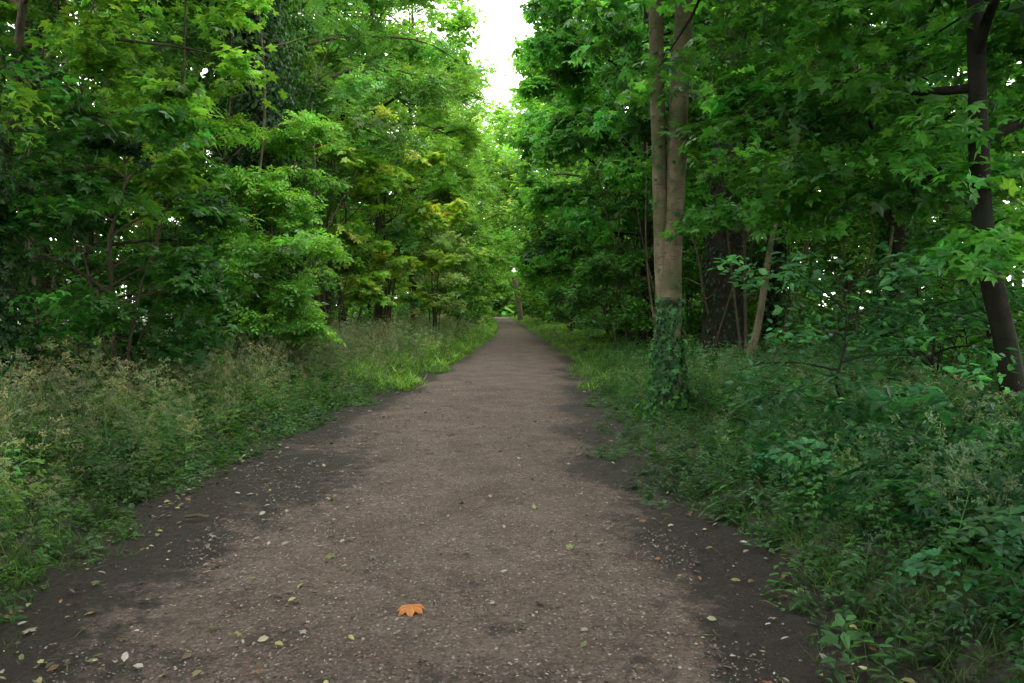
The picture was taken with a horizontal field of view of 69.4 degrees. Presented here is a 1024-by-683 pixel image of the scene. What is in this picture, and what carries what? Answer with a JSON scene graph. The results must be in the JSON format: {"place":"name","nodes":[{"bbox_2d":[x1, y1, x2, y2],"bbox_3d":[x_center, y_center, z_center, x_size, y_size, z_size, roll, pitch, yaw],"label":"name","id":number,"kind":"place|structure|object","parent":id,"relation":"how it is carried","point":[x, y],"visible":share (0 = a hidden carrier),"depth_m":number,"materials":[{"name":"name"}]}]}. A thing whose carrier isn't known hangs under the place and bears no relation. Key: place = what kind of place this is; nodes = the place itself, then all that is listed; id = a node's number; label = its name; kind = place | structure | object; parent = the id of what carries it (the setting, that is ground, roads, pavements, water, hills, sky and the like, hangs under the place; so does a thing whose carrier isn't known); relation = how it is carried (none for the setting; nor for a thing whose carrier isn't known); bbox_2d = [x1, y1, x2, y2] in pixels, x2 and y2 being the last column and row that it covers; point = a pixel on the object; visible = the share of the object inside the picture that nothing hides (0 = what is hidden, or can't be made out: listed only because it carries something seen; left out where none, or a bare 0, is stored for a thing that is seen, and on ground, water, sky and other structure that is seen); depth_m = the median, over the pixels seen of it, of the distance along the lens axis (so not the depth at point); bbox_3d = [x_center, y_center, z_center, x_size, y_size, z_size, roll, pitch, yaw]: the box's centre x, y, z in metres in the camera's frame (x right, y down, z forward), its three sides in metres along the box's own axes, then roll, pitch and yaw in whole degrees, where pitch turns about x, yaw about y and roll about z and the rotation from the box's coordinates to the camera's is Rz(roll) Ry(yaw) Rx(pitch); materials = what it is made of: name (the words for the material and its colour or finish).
{"place":"outdoors","nodes":[
{"label":"outdoors","id":0,"kind":"place"},
{"bbox_2d":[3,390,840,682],"bbox_3d":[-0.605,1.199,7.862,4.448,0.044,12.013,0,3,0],"label":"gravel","id":1,"kind":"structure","parent":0,"point":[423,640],"depth_m":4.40,"materials":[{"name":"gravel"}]},
{"bbox_2d":[0,317,972,682],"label":"dirt path","id":2,"kind":"structure","parent":0,"point":[512,357],"depth_m":4.38,"materials":[{"name":"brown soil"}]},
{"bbox_2d":[0,381,915,682],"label":"fallen leaves","id":3,"kind":"object","parent":2,"relation":"on","point":[410,609],"depth_m":4.22,"materials":[{"name":"brown plant"}]},
{"bbox_2d":[0,309,1023,682],"bbox_3d":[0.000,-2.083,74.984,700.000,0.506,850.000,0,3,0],"label":"ground","id":4,"kind":"structure","parent":0,"point":[868,593],"depth_m":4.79,"materials":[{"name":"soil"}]},
{"bbox_2d":[0,39,134,389],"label":"dogwood shrub","id":5,"kind":"object","parent":4,"relation":"on","point":[54,142],"visible":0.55,"depth_m":8.82,"materials":[{"name":"green plant"}]},
{"bbox_2d":[0,0,192,438],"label":"ivy covered tree","id":6,"kind":"object","parent":4,"relation":"on","point":[8,334],"visible":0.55,"depth_m":8.30,"materials":[{"name":"green plant"}]},
{"bbox_2d":[10,327,220,414],"bbox_3d":[-7.719,0.696,7.974,5.772,1.608,11.499,0,3,0],"label":"bramble thicket","id":7,"kind":"object","parent":4,"relation":"on","point":[66,367],"visible":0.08,"depth_m":10.23,"materials":[{"name":"green plant"}]},
{"bbox_2d":[0,87,260,417],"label":"field maple","id":8,"kind":"object","parent":4,"relation":"on","point":[183,275],"visible":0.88,"depth_m":9.39,"materials":[{"name":"green plant"}]},
{"bbox_2d":[0,0,262,354],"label":"hawthorn shrub","id":9,"kind":"object","parent":4,"relation":"on","point":[193,35],"visible":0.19,"depth_m":13.71,"materials":[{"name":"green plant"}]},
{"bbox_2d":[20,0,254,348],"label":"sycamore tree","id":10,"kind":"object","parent":4,"relation":"on","point":[46,282],"visible":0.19,"depth_m":15.10,"materials":[{"name":"green plant"}]},
{"bbox_2d":[0,0,282,323],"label":"ash tree","id":11,"kind":"object","parent":4,"relation":"on","point":[132,228],"visible":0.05,"depth_m":16.77,"materials":[{"name":"green plant"}]},
{"bbox_2d":[0,0,287,338],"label":"maple tree","id":12,"kind":"object","parent":4,"relation":"on","point":[92,55],"visible":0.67,"depth_m":10.80,"materials":[{"name":"green plant"}]},
{"bbox_2d":[86,473,251,604],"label":"verge weeds","id":13,"kind":"object","parent":4,"relation":"on","point":[129,509],"visible":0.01,"depth_m":5.81,"materials":[{"name":"green plant"}]},
{"bbox_2d":[87,85,351,354],"bbox_3d":[-5.904,-2.037,15.002,5.117,5.660,5.006,0,3,0],"label":"elder shrub","id":14,"kind":"object","parent":4,"relation":"on","point":[274,200],"visible":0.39,"depth_m":14.25,"materials":[{"name":"green plant"}]},
{"bbox_2d":[0,348,444,654],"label":"verge grass","id":15,"kind":"structure","parent":4,"relation":"on","point":[18,562],"depth_m":5.56,"materials":[{"name":"green plant"}]},
{"bbox_2d":[0,318,445,573],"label":"cow parsley","id":16,"kind":"object","parent":4,"relation":"on","point":[177,376],"visible":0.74,"depth_m":8.32,"materials":[{"name":"green plant"}]},
{"bbox_2d":[74,0,381,320],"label":"oak tree","id":17,"kind":"object","parent":4,"relation":"on","point":[109,12],"visible":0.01,"depth_m":23.86,"materials":[{"name":"green plant"}]},
{"bbox_2d":[0,343,468,628],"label":"verge weeds","id":18,"kind":"object","parent":4,"relation":"on","point":[203,465],"visible":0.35,"depth_m":6.97,"materials":[{"name":"green plant"}]},
{"bbox_2d":[116,21,357,334],"bbox_3d":[-7.734,-3.803,19.586,6.908,8.704,6.154,2,4,41],"label":"hawthorn shrub","id":19,"kind":"object","parent":4,"relation":"on","point":[320,108],"visible":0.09,"depth_m":19.32,"materials":[{"name":"green plant"}]},
{"bbox_2d":[0,314,478,550],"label":"stinging nettles","id":20,"kind":"object","parent":4,"relation":"on","point":[6,524],"visible":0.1,"depth_m":8.59,"materials":[{"name":"green plant"}]},
{"bbox_2d":[192,0,325,364],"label":"ivy covered tree","id":21,"kind":"object","parent":4,"relation":"on","point":[253,105],"visible":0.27,"depth_m":15.95,"materials":[{"name":"green plant"}]},
{"bbox_2d":[179,205,364,378],"bbox_3d":[-4.330,-0.861,13.592,3.229,3.441,2.765,-1,3,-17],"label":"elder shrub","id":22,"kind":"object","parent":4,"relation":"on","point":[287,294],"visible":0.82,"depth_m":13.21,"materials":[{"name":"green plant"}]},
{"bbox_2d":[94,0,490,283],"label":"ash tree","id":23,"kind":"object","parent":4,"relation":"on","point":[371,78],"visible":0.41,"depth_m":23.89,"materials":[{"name":"green plant"}]},
{"bbox_2d":[175,6,441,322],"bbox_3d":[-10.779,-11.858,39.950,13.996,22.764,12.840,2,3,39],"label":"oak tree","id":24,"kind":"object","parent":4,"relation":"on","point":[385,119],"visible":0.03,"depth_m":38.28,"materials":[{"name":"green plant"}]},
{"bbox_2d":[276,138,404,333],"bbox_3d":[-5.366,-2.811,21.278,4.568,6.601,4.581,0,3,0],"label":"maple sapling","id":25,"kind":"object","parent":4,"relation":"on","point":[349,157],"visible":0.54,"depth_m":21.26,"materials":[{"name":"green plant"}]},
{"bbox_2d":[189,315,499,390],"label":"verge grass","id":26,"kind":"structure","parent":4,"relation":"on","point":[404,385],"depth_m":17.67,"materials":[{"name":"green plant"}]},
{"bbox_2d":[242,0,491,333],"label":"ash tree","id":27,"kind":"object","parent":4,"relation":"on","point":[448,185],"visible":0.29,"depth_m":31.52,"materials":[{"name":"green plant"}]},
{"bbox_2d":[317,103,474,333],"bbox_3d":[-4.258,-3.660,24.706,5.114,7.960,5.677,-2,4,-42],"label":"maple sapling","id":28,"kind":"object","parent":4,"relation":"on","point":[429,160],"visible":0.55,"depth_m":24.23,"materials":[{"name":"green plant"}]},
{"bbox_2d":[319,312,491,362],"bbox_3d":[-4.309,-0.704,34.926,6.559,1.504,30.513,0,3,0],"label":"cow parsley","id":29,"kind":"object","parent":4,"relation":"on","point":[424,335],"visible":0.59,"depth_m":26.68,"materials":[{"name":"green plant"}]},
{"bbox_2d":[320,0,491,322],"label":"tree","id":30,"kind":"object","parent":4,"relation":"on","point":[456,23],"visible":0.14,"depth_m":41.50,"materials":[{"name":"green plant"}]},
{"bbox_2d":[342,36,522,317],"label":"ash tree","id":31,"kind":"object","parent":4,"relation":"on","point":[489,192],"visible":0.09,"depth_m":54.82,"materials":[{"name":"green plant"}]},
{"bbox_2d":[393,206,473,337],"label":"hazel shrub","id":32,"kind":"object","parent":4,"relation":"on","point":[441,238],"visible":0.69,"depth_m":29.82,"materials":[{"name":"green plant"}]},
{"bbox_2d":[411,252,487,331],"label":"hazel shrub","id":33,"kind":"object","parent":4,"relation":"on","point":[478,307],"visible":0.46,"depth_m":38.74,"materials":[{"name":"green plant"}]},
{"bbox_2d":[424,261,494,327],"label":"hazel shrub","id":34,"kind":"object","parent":4,"relation":"on","point":[479,286],"visible":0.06,"depth_m":54.15,"materials":[{"name":"green plant"}]},
{"bbox_2d":[404,97,537,318],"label":"oak tree","id":35,"kind":"object","parent":4,"relation":"on","point":[500,113],"visible":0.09,"depth_m":69.34,"materials":[{"name":"green plant"}]},
{"bbox_2d":[426,113,520,310],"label":"ash tree","id":36,"kind":"object","parent":4,"relation":"on","point":[499,255],"visible":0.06,"depth_m":84.76,"materials":[{"name":"green plant"}]},
{"bbox_2d":[458,168,516,307],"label":"ash tree","id":37,"kind":"object","parent":4,"relation":"on","point":[509,276],"visible":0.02,"depth_m":101.00,"materials":[{"name":"green plant"}]},
{"bbox_2d":[0,29,1023,371],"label":"woodland understorey","id":38,"kind":"object","parent":4,"relation":"on","point":[402,307],"visible":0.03,"depth_m":20.31,"materials":[{"name":"green plant"}]},
{"bbox_2d":[0,0,1023,353],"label":"distant trees","id":39,"kind":"object","parent":4,"relation":"on","point":[502,306],"visible":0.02,"depth_m":37.06,"materials":[{"name":"green plant"}]},
{"bbox_2d":[1,0,1023,387],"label":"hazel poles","id":40,"kind":"object","parent":4,"relation":"on","point":[743,258],"visible":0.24,"depth_m":15.33,"materials":[{"name":"brown wood"}]},
{"bbox_2d":[510,294,530,316],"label":"hazel shrub","id":41,"kind":"object","parent":4,"relation":"on","point":[523,310],"visible":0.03,"depth_m":99.28,"materials":[{"name":"green plant"}]},
{"bbox_2d":[473,139,569,317],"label":"ash tree","id":42,"kind":"object","parent":4,"relation":"on","point":[519,281],"visible":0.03,"depth_m":94.20,"materials":[{"name":"green plant"}]},
{"bbox_2d":[520,279,564,323],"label":"hazel shrub","id":43,"kind":"object","parent":4,"relation":"on","point":[531,288],"visible":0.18,"depth_m":65.21,"materials":[{"name":"green plant"}]},
{"bbox_2d":[484,87,603,319],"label":"oak tree","id":44,"kind":"object","parent":4,"relation":"on","point":[521,298],"visible":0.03,"depth_m":75.47,"materials":[{"name":"green plant"}]},
{"bbox_2d":[485,49,611,324],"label":"oak tree","id":45,"kind":"object","parent":4,"relation":"on","point":[538,305],"visible":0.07,"depth_m":59.33,"materials":[{"name":"green plant"}]},
{"bbox_2d":[538,256,609,330],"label":"hazel shrub","id":46,"kind":"object","parent":4,"relation":"on","point":[555,298],"visible":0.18,"depth_m":44.75,"materials":[{"name":"green plant"}]},
{"bbox_2d":[552,207,640,335],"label":"hazel shrub","id":47,"kind":"object","parent":4,"relation":"on","point":[588,324],"visible":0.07,"depth_m":36.43,"materials":[{"name":"green plant"}]},
{"bbox_2d":[505,7,695,328],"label":"oak tree","id":48,"kind":"object","parent":4,"relation":"on","point":[523,221],"visible":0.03,"depth_m":45.17,"materials":[{"name":"green plant"}]},
{"bbox_2d":[506,0,707,336],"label":"horse chestnut tree","id":49,"kind":"object","parent":4,"relation":"on","point":[539,86],"visible":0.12,"depth_m":33.60,"materials":[{"name":"green plant"}]},
{"bbox_2d":[507,315,718,390],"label":"verge grass","id":50,"kind":"structure","parent":4,"relation":"on","point":[542,332],"depth_m":29.24,"materials":[{"name":"green plant"}]},
{"bbox_2d":[561,182,702,343],"bbox_3d":[4.664,-3.174,29.148,5.756,6.639,5.099,-1,3,-26],"label":"hazel shrub","id":51,"kind":"object","parent":4,"relation":"on","point":[588,300],"visible":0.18,"depth_m":28.61,"materials":[{"name":"green plant"}]},
{"bbox_2d":[579,245,702,349],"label":"hazel shrub","id":52,"kind":"object","parent":4,"relation":"on","point":[634,306],"visible":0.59,"depth_m":23.32,"materials":[{"name":"green plant"}]},
{"bbox_2d":[521,0,808,344],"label":"horse chestnut tree","id":53,"kind":"object","parent":4,"relation":"on","point":[560,129],"visible":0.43,"depth_m":23.44,"materials":[{"name":"green plant"}]},
{"bbox_2d":[620,0,735,420],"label":"sycamore tree","id":54,"kind":"object","parent":4,"relation":"on","point":[667,389],"visible":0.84,"depth_m":9.82,"materials":[{"name":"brown plant"}]},
{"bbox_2d":[617,3,868,311],"bbox_3d":[11.019,-10.081,34.110,12.104,19.714,11.902,-2,4,-41],"label":"oak tree","id":55,"kind":"object","parent":4,"relation":"on","point":[762,239],"visible":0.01,"depth_m":33.16,"materials":[{"name":"green plant"}]},
{"bbox_2d":[518,0,984,365],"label":"horse chestnut tree","id":56,"kind":"object","parent":4,"relation":"on","point":[608,34],"visible":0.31,"depth_m":16.83,"materials":[{"name":"green plant"}]},
{"bbox_2d":[626,0,890,352],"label":"ivy covered tree","id":57,"kind":"object","parent":4,"relation":"on","point":[773,297],"visible":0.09,"depth_m":18.80,"materials":[{"name":"green plant"}]},
{"bbox_2d":[681,201,837,336],"bbox_3d":[7.676,-2.350,24.283,6.286,5.357,6.178,0,3,0],"label":"hazel shrub","id":58,"kind":"object","parent":4,"relation":"on","point":[751,313],"visible":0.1,"depth_m":23.86,"materials":[{"name":"plant"}]},
{"bbox_2d":[563,343,1023,682],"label":"verge weeds","id":59,"kind":"object","parent":4,"relation":"on","point":[937,624],"visible":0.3,"depth_m":4.23,"materials":[{"name":"green plant"}]},
{"bbox_2d":[570,0,1023,420],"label":"maple tree","id":60,"kind":"object","parent":4,"relation":"on","point":[975,164],"visible":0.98,"depth_m":7.42,"materials":[{"name":"green plant"}]},
{"bbox_2d":[575,332,1022,472],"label":"ground ivy","id":61,"kind":"object","parent":4,"relation":"on","point":[712,402],"visible":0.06,"depth_m":19.27,"materials":[{"name":"green plant"}]},
{"bbox_2d":[585,330,1023,591],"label":"stinging nettles","id":62,"kind":"object","parent":4,"relation":"on","point":[692,342],"visible":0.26,"depth_m":7.04,"materials":[{"name":"green plant"}]},
{"bbox_2d":[596,0,1019,373],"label":"maple sapling","id":63,"kind":"object","parent":4,"relation":"on","point":[642,93],"visible":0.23,"depth_m":12.75,"materials":[{"name":"green plant"}]},
{"bbox_2d":[598,334,1023,588],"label":"cow parsley","id":64,"kind":"object","parent":4,"relation":"on","point":[968,477],"visible":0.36,"depth_m":6.13,"materials":[{"name":"green plant"}]},
{"bbox_2d":[633,315,1023,410],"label":"woodland herbs","id":65,"kind":"object","parent":4,"relation":"on","point":[857,354],"visible":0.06,"depth_m":15.26,"materials":[{"name":"green plant"}]},
{"bbox_2d":[664,0,1023,373],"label":"maple tree","id":66,"kind":"object","parent":4,"relation":"on","point":[958,214],"visible":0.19,"depth_m":11.81,"materials":[{"name":"green plant"}]},
{"bbox_2d":[688,1,1023,330],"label":"oak tree","id":67,"kind":"object","parent":4,"relation":"on","point":[959,69],"visible":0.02,"depth_m":22.79,"materials":[{"name":"green plant"}]},
{"bbox_2d":[703,383,1023,674],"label":"bramble thicket","id":68,"kind":"object","parent":4,"relation":"on","point":[1010,528],"visible":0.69,"depth_m":5.09,"materials":[{"name":"green plant"}]},
{"bbox_2d":[707,240,1020,439],"bbox_3d":[3.113,0.149,6.812,2.656,2.056,2.121,0,3,0],"label":"dogwood shrub","id":69,"kind":"object","parent":4,"relation":"on","point":[801,277],"visible":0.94,"depth_m":6.63,"materials":[{"name":"green plant"}]},
{"bbox_2d":[738,0,1022,353],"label":"ivy covered tree","id":70,"kind":"object","parent":4,"relation":"on","point":[885,224],"visible":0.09,"depth_m":15.62,"materials":[{"name":"green plant"}]},
{"bbox_2d":[761,171,1018,338],"bbox_3d":[9.607,-1.904,18.770,5.886,4.842,6.645,0,3,0],"label":"hazel shrub","id":71,"kind":"object","parent":4,"relation":"on","point":[858,237],"visible":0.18,"depth_m":18.85,"materials":[{"name":"green plant"}]},
{"bbox_2d":[805,253,1023,407],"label":"dogwood shrub","id":72,"kind":"object","parent":4,"relation":"on","point":[977,306],"visible":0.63,"depth_m":8.61,"materials":[{"name":"green plant"}]},
{"bbox_2d":[866,216,1023,384],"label":"dogwood shrub","id":73,"kind":"object","parent":4,"relation":"on","point":[928,240],"visible":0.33,"depth_m":10.05,"materials":[{"name":"green plant"}]},
{"bbox_2d":[874,0,1023,190],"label":"maple tree","id":74,"kind":"object","parent":4,"relation":"on","point":[993,117],"visible":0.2,"depth_m":9.78,"materials":[{"name":"green plant"}]},
{"bbox_2d":[955,0,1023,34],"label":"maple tree","id":75,"kind":"object","parent":4,"relation":"on","point":[1017,8],"visible":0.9,"depth_m":6.53,"materials":[{"name":"green plant"}]},
{"bbox_2d":[8,0,1023,308],"label":"sky","id":76,"kind":"structure","parent":0,"point":[498,35],"materials":[{"name":"white"}]},
{"bbox_2d":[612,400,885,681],"bbox_3d":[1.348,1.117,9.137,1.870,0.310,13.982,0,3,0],"label":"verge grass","id":77,"kind":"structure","parent":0,"point":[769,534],"depth_m":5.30,"materials":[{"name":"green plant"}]}
]}

